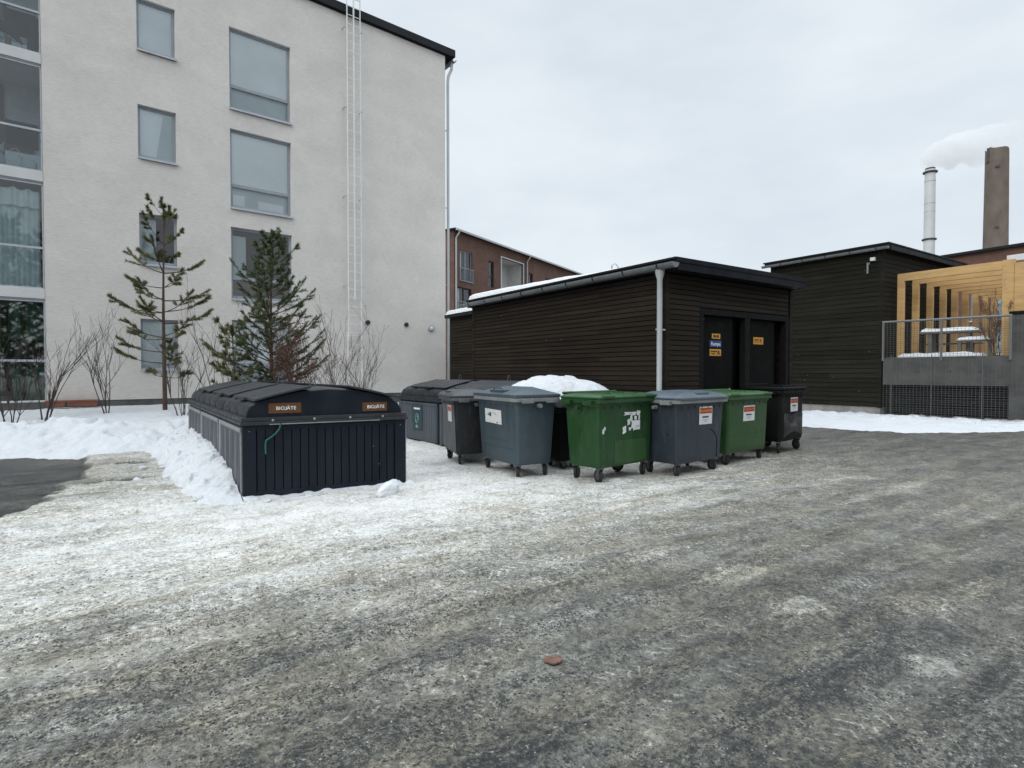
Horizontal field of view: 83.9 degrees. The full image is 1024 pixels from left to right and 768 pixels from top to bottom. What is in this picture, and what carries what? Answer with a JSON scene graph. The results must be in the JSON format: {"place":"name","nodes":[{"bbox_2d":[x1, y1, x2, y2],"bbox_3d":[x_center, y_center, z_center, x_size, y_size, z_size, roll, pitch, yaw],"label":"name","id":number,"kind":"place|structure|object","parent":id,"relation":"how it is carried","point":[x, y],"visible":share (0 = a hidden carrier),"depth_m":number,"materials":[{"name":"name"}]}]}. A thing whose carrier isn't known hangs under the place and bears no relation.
{"place":"outdoors","nodes":[
{"label":"outdoors","id":0,"kind":"place"},
{"bbox_2d":[0,142,5,163],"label":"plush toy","id":1,"kind":"object","parent":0,"point":[2,158],"visible":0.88,"depth_m":14.31,"materials":[{"name":"grey"}]},
{"bbox_2d":[0,3,22,45],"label":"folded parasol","id":2,"kind":"object","parent":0,"point":[8,26],"visible":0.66,"depth_m":14.43,"materials":[{"name":"grey fabric"}]},
{"bbox_2d":[21,157,37,169],"bbox_3d":[-12.415,-5.624,14.658,0.340,0.380,0.195,-28,18,-35],"label":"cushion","id":3,"kind":"object","parent":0,"point":[27,162],"visible":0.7,"depth_m":14.59,"materials":[{"name":"white fabric"}]},
{"bbox_2d":[0,402,398,459],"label":"snow field","id":4,"kind":"structure","parent":0,"point":[74,433],"depth_m":11.71,"materials":[{"name":"white snow"}]},
{"bbox_2d":[0,322,49,422],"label":"bare shrub","id":5,"kind":"object","parent":4,"relation":"on","point":[15,400],"visible":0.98,"depth_m":12.46,"materials":[{"name":"brown plant"}]},
{"bbox_2d":[44,400,65,406],"bbox_3d":[-11.743,0.506,14.662,0.440,0.170,0.240,-1,2,-39],"label":"planter box","id":6,"kind":"object","parent":4,"relation":"on","point":[60,403],"visible":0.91,"depth_m":14.62,"materials":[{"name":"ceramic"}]},
{"bbox_2d":[17,306,118,420],"bbox_3d":[-10.446,-0.610,13.460,2.017,3.083,1.184,-1,1,-34],"label":"bare shrub","id":7,"kind":"object","parent":4,"relation":"on","point":[51,400],"visible":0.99,"depth_m":13.28,"materials":[{"name":"brown plant"}]},
{"bbox_2d":[66,399,98,406],"bbox_3d":[-11.316,0.499,15.008,0.700,0.170,0.240,-1,2,-39],"label":"planter box","id":8,"kind":"object","parent":4,"relation":"on","point":[85,402],"visible":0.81,"depth_m":14.93,"materials":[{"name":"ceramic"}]},
{"bbox_2d":[72,308,134,413],"bbox_3d":[-10.268,-0.540,14.376,1.348,2.907,1.807,-1,1,-34],"label":"bare shrub","id":9,"kind":"object","parent":4,"relation":"on","point":[98,377],"visible":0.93,"depth_m":14.15,"materials":[{"name":"brown plant"}]},
{"bbox_2d":[106,192,213,409],"bbox_3d":[-9.105,-2.026,14.566,2.521,5.798,2.256,0,1,6],"label":"pine tree","id":10,"kind":"object","parent":4,"relation":"on","point":[138,284],"visible":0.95,"depth_m":14.64,"materials":[{"name":"green plant"}]},
{"bbox_2d":[114,316,215,415],"bbox_3d":[-8.413,-0.324,13.914,1.234,2.550,2.178,1,2,38],"label":"bare shrub","id":11,"kind":"object","parent":4,"relation":"on","point":[178,368],"visible":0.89,"depth_m":14.25,"materials":[{"name":"brown plant"}]},
{"bbox_2d":[174,273,264,386],"bbox_3d":[-7.086,-0.801,13.568,1.551,3.659,2.081,0,1,20],"label":"bare shrub","id":12,"kind":"object","parent":4,"relation":"on","point":[200,380],"visible":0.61,"depth_m":13.48,"materials":[{"name":"brown plant"}]},
{"bbox_2d":[205,315,263,384],"bbox_3d":[-6.506,-0.306,13.231,1.571,2.656,1.208,0,1,21],"label":"pine tree","id":13,"kind":"object","parent":4,"relation":"on","point":[228,372],"visible":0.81,"depth_m":13.11,"materials":[{"name":"green plant"}]},
{"bbox_2d":[198,226,329,381],"bbox_3d":[-5.933,-1.484,13.963,3.084,4.980,2.833,-1,1,-34],"label":"pine tree","id":14,"kind":"object","parent":4,"relation":"on","point":[263,307],"visible":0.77,"depth_m":13.84,"materials":[{"name":"green plant"}]},
{"bbox_2d":[250,308,344,383],"bbox_3d":[-4.987,-0.333,13.407,2.005,2.987,1.737,0,1,-14],"label":"withered shrub","id":15,"kind":"object","parent":4,"relation":"on","point":[284,360],"visible":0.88,"depth_m":13.12,"materials":[{"name":"brown plant"}]},
{"bbox_2d":[274,318,330,382],"bbox_3d":[-5.209,-0.258,14.380,1.349,2.734,1.217,0,1,18],"label":"bare shrub","id":16,"kind":"object","parent":4,"relation":"on","point":[311,357],"visible":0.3,"depth_m":14.26,"materials":[{"name":"brown plant"}]},
{"bbox_2d":[299,295,385,387],"bbox_3d":[-4.261,-0.526,14.287,2.124,3.276,1.625,-1,1,-34],"label":"bare shrub","id":17,"kind":"object","parent":4,"relation":"on","point":[326,370],"visible":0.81,"depth_m":14.09,"materials":[{"name":"brown plant"}]},
{"bbox_2d":[323,305,392,389],"bbox_3d":[-3.889,-0.523,14.835,1.606,3.246,1.632,0,1,0],"label":"bare shrub","id":18,"kind":"object","parent":4,"relation":"on","point":[361,363],"visible":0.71,"depth_m":14.74,"materials":[{"name":"brown plant"}]},
{"bbox_2d":[444,310,471,379],"bbox_3d":[-0.240,-0.680,19.972,3.250,3.520,2.900,-1,1,-34],"label":"storage annex","id":19,"kind":"object","parent":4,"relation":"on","point":[461,344],"visible":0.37,"depth_m":19.61,"materials":[{"name":"wood"}]},
{"bbox_2d":[446,307,471,314],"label":"roof snow","id":20,"kind":"structure","parent":0,"point":[465,309],"depth_m":19.39,"materials":[{"name":"white snow"}]},
{"bbox_2d":[0,426,1023,767],"bbox_3d":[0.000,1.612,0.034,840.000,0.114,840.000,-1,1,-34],"label":"ground","id":21,"kind":"structure","parent":0,"point":[832,598],"depth_m":3.76,"materials":[{"name":"grey asphalt"}]},
{"bbox_2d":[145,423,243,504],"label":"snow bank","id":22,"kind":"structure","parent":21,"relation":"on","point":[194,465],"depth_m":8.25,"materials":[{"name":"white snow"}]},
{"bbox_2d":[0,0,456,410],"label":"apartment building","id":23,"kind":"structure","parent":21,"relation":"on","point":[228,129],"depth_m":17.11,"materials":[{"name":"white paint"}]},
{"bbox_2d":[5,148,23,166],"bbox_3d":[-12.691,-5.718,14.554,0.386,0.581,0.210,-1,2,-39],"label":"shopping bag","id":24,"kind":"object","parent":23,"relation":"on","point":[13,159],"visible":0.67,"depth_m":14.47,"materials":[{"name":"white plastic"}]},
{"bbox_2d":[27,17,38,51],"bbox_3d":[-12.347,-8.916,14.708,0.270,1.000,0.171,-1,2,-39],"label":"draped cloth","id":25,"kind":"object","parent":23,"relation":"hanging from","point":[33,37],"visible":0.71,"depth_m":14.65,"materials":[{"name":"grey fabric"}]},
{"bbox_2d":[136,0,177,61],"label":"window","id":26,"kind":"structure","parent":23,"relation":"in","point":[154,24],"depth_m":16.21,"materials":[{"name":"grey glass"}]},
{"bbox_2d":[137,105,178,165],"bbox_3d":[-10.067,-7.044,16.215,0.978,1.513,0.242,-1,2,-39],"label":"window","id":27,"kind":"structure","parent":23,"relation":"in","point":[156,129],"depth_m":16.27,"materials":[{"name":"grey glass"}]},
{"bbox_2d":[140,319,177,370],"bbox_3d":[-10.067,-1.106,16.340,0.978,1.473,0.242,-1,2,-39],"label":"window","id":28,"kind":"structure","parent":23,"relation":"in","point":[149,326],"depth_m":16.33,"materials":[{"name":"grey glass"}]},
{"bbox_2d":[139,213,179,268],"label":"window","id":29,"kind":"structure","parent":23,"relation":"in","point":[170,249],"depth_m":16.56,"materials":[{"name":"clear glass"}]},
{"bbox_2d":[229,28,292,125],"bbox_3d":[-7.901,-9.606,17.948,1.868,2.503,0.290,-1,2,-39],"label":"window","id":30,"kind":"structure","parent":23,"relation":"in","point":[258,68],"depth_m":17.98,"materials":[{"name":"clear glass"}]},
{"bbox_2d":[230,130,293,218],"bbox_3d":[-7.901,-6.577,18.012,1.868,2.443,0.290,-1,2,-39],"label":"window","id":31,"kind":"structure","parent":23,"relation":"in","point":[259,166],"depth_m":18.05,"materials":[{"name":"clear glass"}]},
{"bbox_2d":[232,320,291,381],"bbox_3d":[-7.976,-1.012,18.178,1.816,1.938,0.119,-1,2,-39],"label":"window","id":32,"kind":"structure","parent":23,"relation":"in","point":[248,324],"depth_m":18.09,"materials":[{"name":"grey glass"}]},
{"bbox_2d":[231,228,294,304],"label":"window","id":33,"kind":"structure","parent":23,"relation":"in","point":[241,239],"depth_m":18.26,"materials":[{"name":"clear glass"}]},
{"bbox_2d":[187,375,285,433],"bbox_3d":[-5.264,0.588,11.603,2.168,1.535,2.292,-1,1,-34],"label":"biowaste container","id":34,"kind":"object","parent":21,"relation":"on","point":[197,399],"visible":0.1,"depth_m":11.00,"materials":[{"name":"black plastic"}]},
{"bbox_2d":[200,376,317,451],"bbox_3d":[-4.059,0.625,9.884,2.168,1.535,2.292,-1,1,-34],"label":"biowaste container","id":35,"kind":"object","parent":21,"relation":"on","point":[212,405],"visible":0.15,"depth_m":9.23,"materials":[{"name":"black plastic"}]},
{"bbox_2d":[218,377,407,497],"bbox_3d":[-2.927,0.658,8.271,2.163,1.535,2.032,-1,1,-34],"label":"biowaste container","id":36,"kind":"object","parent":21,"relation":"on","point":[331,436],"visible":0.89,"depth_m":7.53,"materials":[{"name":"black plastic"}]},
{"bbox_2d":[264,423,281,453],"bbox_3d":[-3.015,0.688,7.194,0.204,0.383,0.028,0,1,-18],"label":"cord","id":37,"kind":"object","parent":36,"relation":"hanging from","point":[276,432],"visible":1,"depth_m":7.18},
{"bbox_2d":[242,480,414,501],"bbox_3d":[-2.330,1.450,7.500,2.202,0.185,0.327,-1,1,-29],"label":"snow strip","id":38,"kind":"object","parent":21,"relation":"on","point":[294,496],"visible":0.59,"depth_m":7.39,"materials":[{"name":"white snow"}]},
{"bbox_2d":[376,479,399,497],"bbox_3d":[-1.604,1.370,7.435,0.191,0.204,0.476,13,16,20],"label":"snow block","id":39,"kind":"object","parent":21,"relation":"on","point":[390,487],"depth_m":7.35,"materials":[{"name":"white snow"}]},
{"bbox_2d":[398,375,479,444],"bbox_3d":[-1.305,0.543,13.770,2.229,1.535,2.028,-1,1,-34],"label":"waste container","id":40,"kind":"object","parent":21,"relation":"on","point":[419,403],"visible":0.47,"depth_m":13.07,"materials":[{"name":"grey plastic"}]},
{"bbox_2d":[438,388,490,463],"bbox_3d":[-0.803,0.734,10.182,0.854,1.303,1.272,0,1,-19],"label":"wheeled bin","id":41,"kind":"object","parent":21,"relation":"on","point":[461,422],"visible":0.73,"depth_m":9.70,"materials":[{"name":"grey plastic"}]},
{"bbox_2d":[439,375,522,445],"bbox_3d":[-0.122,0.576,12.193,2.226,1.535,1.968,-1,1,-34],"label":"waste container","id":42,"kind":"object","parent":21,"relation":"on","point":[485,384],"visible":0.1,"depth_m":12.11,"materials":[{"name":"grey plastic"}]},
{"bbox_2d":[473,386,560,476],"bbox_3d":[0.051,0.723,9.114,0.841,1.371,1.502,-1,1,-31],"label":"wheeled bin","id":43,"kind":"object","parent":21,"relation":"on","point":[516,424],"visible":1,"depth_m":8.66,"materials":[{"name":"grey plastic"}]},
{"bbox_2d":[455,375,607,464],"bbox_3d":[0.853,0.647,10.959,4.020,1.646,2.469,0,1,-6],"label":"snow pile","id":44,"kind":"object","parent":21,"relation":"on","point":[556,384],"visible":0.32,"depth_m":10.53,"materials":[{"name":"white snow"}]},
{"bbox_2d":[544,655,563,664],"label":"frozen leaf","id":45,"kind":"object","parent":21,"relation":"on","point":[553,659],"visible":1,"depth_m":3.15,"materials":[{"name":"brown plant"}]},
{"bbox_2d":[548,399,572,468],"bbox_3d":[0.851,0.831,9.630,0.792,1.133,0.774,-1,1,-30],"label":"wheeled bin","id":46,"kind":"object","parent":21,"relation":"on","point":[560,449],"visible":0.25,"depth_m":9.33,"materials":[{"name":"black plastic"}]},
{"bbox_2d":[561,390,656,482],"bbox_3d":[1.491,0.764,8.685,1.522,1.307,0.822,-1,2,-41],"label":"wheeled bin","id":47,"kind":"object","parent":21,"relation":"on","point":[608,428],"visible":0.97,"depth_m":8.33,"materials":[{"name":"green plastic"}]},
{"bbox_2d":[459,256,806,392],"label":"waste shed","id":48,"kind":"structure","parent":21,"relation":"on","point":[676,323],"depth_m":12.48,"materials":[{"name":"wood"}]},
{"bbox_2d":[703,316,735,389],"bbox_3d":[4.412,-0.107,12.201,1.416,2.640,0.225,-1,1,-34],"label":"door","id":49,"kind":"structure","parent":48,"relation":"in","point":[718,371],"depth_m":12.16,"materials":[{"name":"paint"}]},
{"bbox_2d":[749,320,775,383],"bbox_3d":[5.730,-0.125,13.080,1.404,2.640,0.157,-1,2,-40],"label":"door","id":50,"kind":"structure","parent":48,"relation":"in","point":[762,357],"depth_m":13.03,"materials":[{"name":"paint"}]},
{"bbox_2d":[646,390,728,475],"bbox_3d":[2.737,0.750,9.181,1.512,1.313,0.874,-1,2,-38],"label":"wheeled bin","id":51,"kind":"object","parent":21,"relation":"on","point":[685,427],"visible":0.91,"depth_m":8.79,"materials":[{"name":"plastic"}]},
{"bbox_2d":[702,389,772,464],"bbox_3d":[3.950,0.744,10.345,1.632,1.277,0.903,-1,2,-39],"label":"wheeled bin","id":52,"kind":"object","parent":21,"relation":"on","point":[743,424],"visible":0.62,"depth_m":9.96,"materials":[{"name":"green plastic"}]},
{"bbox_2d":[740,383,806,452],"bbox_3d":[5.361,0.676,11.684,1.432,1.356,0.871,-1,2,-44],"label":"wheeled bin","id":53,"kind":"object","parent":21,"relation":"on","point":[784,414],"visible":0.72,"depth_m":11.20,"materials":[{"name":"black plastic"}]},
{"bbox_2d":[761,242,967,414],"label":"dark building","id":54,"kind":"structure","parent":21,"relation":"on","point":[844,303],"depth_m":21.84,"materials":[{"name":"wood"}]},
{"bbox_2d":[802,410,1023,432],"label":"snow ridge","id":55,"kind":"structure","parent":21,"relation":"on","point":[859,421],"depth_m":17.09,"materials":[{"name":"white snow"}]},
{"bbox_2d":[882,314,1023,419],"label":"fence","id":56,"kind":"object","parent":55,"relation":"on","point":[1010,321],"visible":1,"depth_m":19.05,"materials":[{"name":"metal"}]},
{"bbox_2d":[922,167,937,253],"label":"steel stack","id":57,"kind":"object","parent":21,"relation":"on","point":[929,238],"visible":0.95,"depth_m":108.61,"materials":[{"name":"silver metal"}]},
{"bbox_2d":[883,311,1023,420],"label":"terrace wall","id":58,"kind":"structure","parent":21,"relation":"on","point":[994,368],"depth_m":19.14,"materials":[{"name":"grey concrete"}]},
{"bbox_2d":[898,352,987,356],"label":"deck snow","id":59,"kind":"structure","parent":58,"relation":"on","point":[936,354],"depth_m":19.44,"materials":[{"name":"white snow"}]},
{"bbox_2d":[919,330,983,352],"bbox_3d":[15.895,-1.425,20.636,1.230,0.920,1.700,-1,2,-44],"label":"picnic table","id":60,"kind":"object","parent":58,"relation":"on","point":[934,345],"visible":0.57,"depth_m":20.58,"materials":[{"name":"grey wood"}]},
{"bbox_2d":[921,327,979,331],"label":"snow","id":61,"kind":"structure","parent":60,"relation":"on","point":[952,329],"depth_m":20.18,"materials":[{"name":"white snow"}]},
{"bbox_2d":[896,259,1023,355],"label":"pergola","id":62,"kind":"object","parent":58,"relation":"on","point":[983,280],"visible":0.6,"depth_m":21.20,"materials":[{"name":"yellow wood"}]},
{"bbox_2d":[956,339,991,355],"bbox_3d":[15.870,-1.227,19.549,1.000,0.570,0.400,1,2,44],"label":"garden bench","id":63,"kind":"object","parent":58,"relation":"on","point":[960,348],"visible":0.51,"depth_m":19.46,"materials":[{"name":"grey wood"}]},
{"bbox_2d":[958,336,987,339],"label":"bench snow","id":64,"kind":"structure","parent":63,"relation":"on","point":[972,338],"depth_m":19.48,"materials":[{"name":"white snow"}]},
{"bbox_2d":[973,279,1014,355],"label":"withered plant","id":65,"kind":"object","parent":58,"relation":"on","point":[991,326],"visible":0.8,"depth_m":18.92,"materials":[{"name":"brown plant"}]},
{"bbox_2d":[940,242,1023,355],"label":"brick factory","id":66,"kind":"structure","parent":21,"relation":"on","point":[988,255],"depth_m":47.12,"materials":[{"name":"brick"}]},
{"bbox_2d":[969,294,972,321],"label":"window","id":67,"kind":"structure","parent":66,"relation":"in","point":[971,294],"depth_m":47.92,"materials":[{"name":"grey glass"}]},
{"bbox_2d":[997,327,1000,354],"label":"window","id":68,"kind":"structure","parent":66,"relation":"in","point":[998,336],"depth_m":46.44,"materials":[{"name":"grey glass"}]},
{"bbox_2d":[997,300,1001,318],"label":"window","id":69,"kind":"structure","parent":66,"relation":"in","point":[999,301],"depth_m":46.36,"materials":[{"name":"grey glass"}]},
{"bbox_2d":[982,146,1008,248],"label":"brick chimney","id":70,"kind":"object","parent":21,"relation":"on","point":[996,209],"visible":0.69,"depth_m":100.03,"materials":[{"name":"brick"}]},
{"bbox_2d":[445,227,581,378],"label":"brick house","id":71,"kind":"structure","parent":0,"point":[479,264],"depth_m":50.36,"materials":[{"name":"brick"}]},
{"bbox_2d":[457,287,469,308],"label":"window","id":72,"kind":"structure","parent":71,"relation":"in","point":[461,292],"depth_m":47.65,"materials":[{"name":"black glass"}]},
{"bbox_2d":[460,250,473,283],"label":"window","id":73,"kind":"structure","parent":71,"relation":"in","point":[464,269],"depth_m":47.97,"materials":[{"name":"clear glass"}]},
{"bbox_2d":[488,261,492,287],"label":"window","id":74,"kind":"structure","parent":71,"relation":"in","point":[489,262],"depth_m":51.43,"materials":[{"name":"black"}]},
{"bbox_2d":[469,257,669,299],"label":"roof snow","id":75,"kind":"structure","parent":0,"point":[492,292],"depth_m":15.06,"materials":[{"name":"white snow"}]},
{"bbox_2d":[337,0,1023,273],"label":"sky","id":76,"kind":"structure","parent":0,"point":[586,136],"materials":[{"name":"white"}]},
{"bbox_2d":[1007,253,1023,262],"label":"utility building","id":77,"kind":"structure","parent":0,"point":[1019,257],"depth_m":22.77,"materials":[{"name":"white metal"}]}
]}

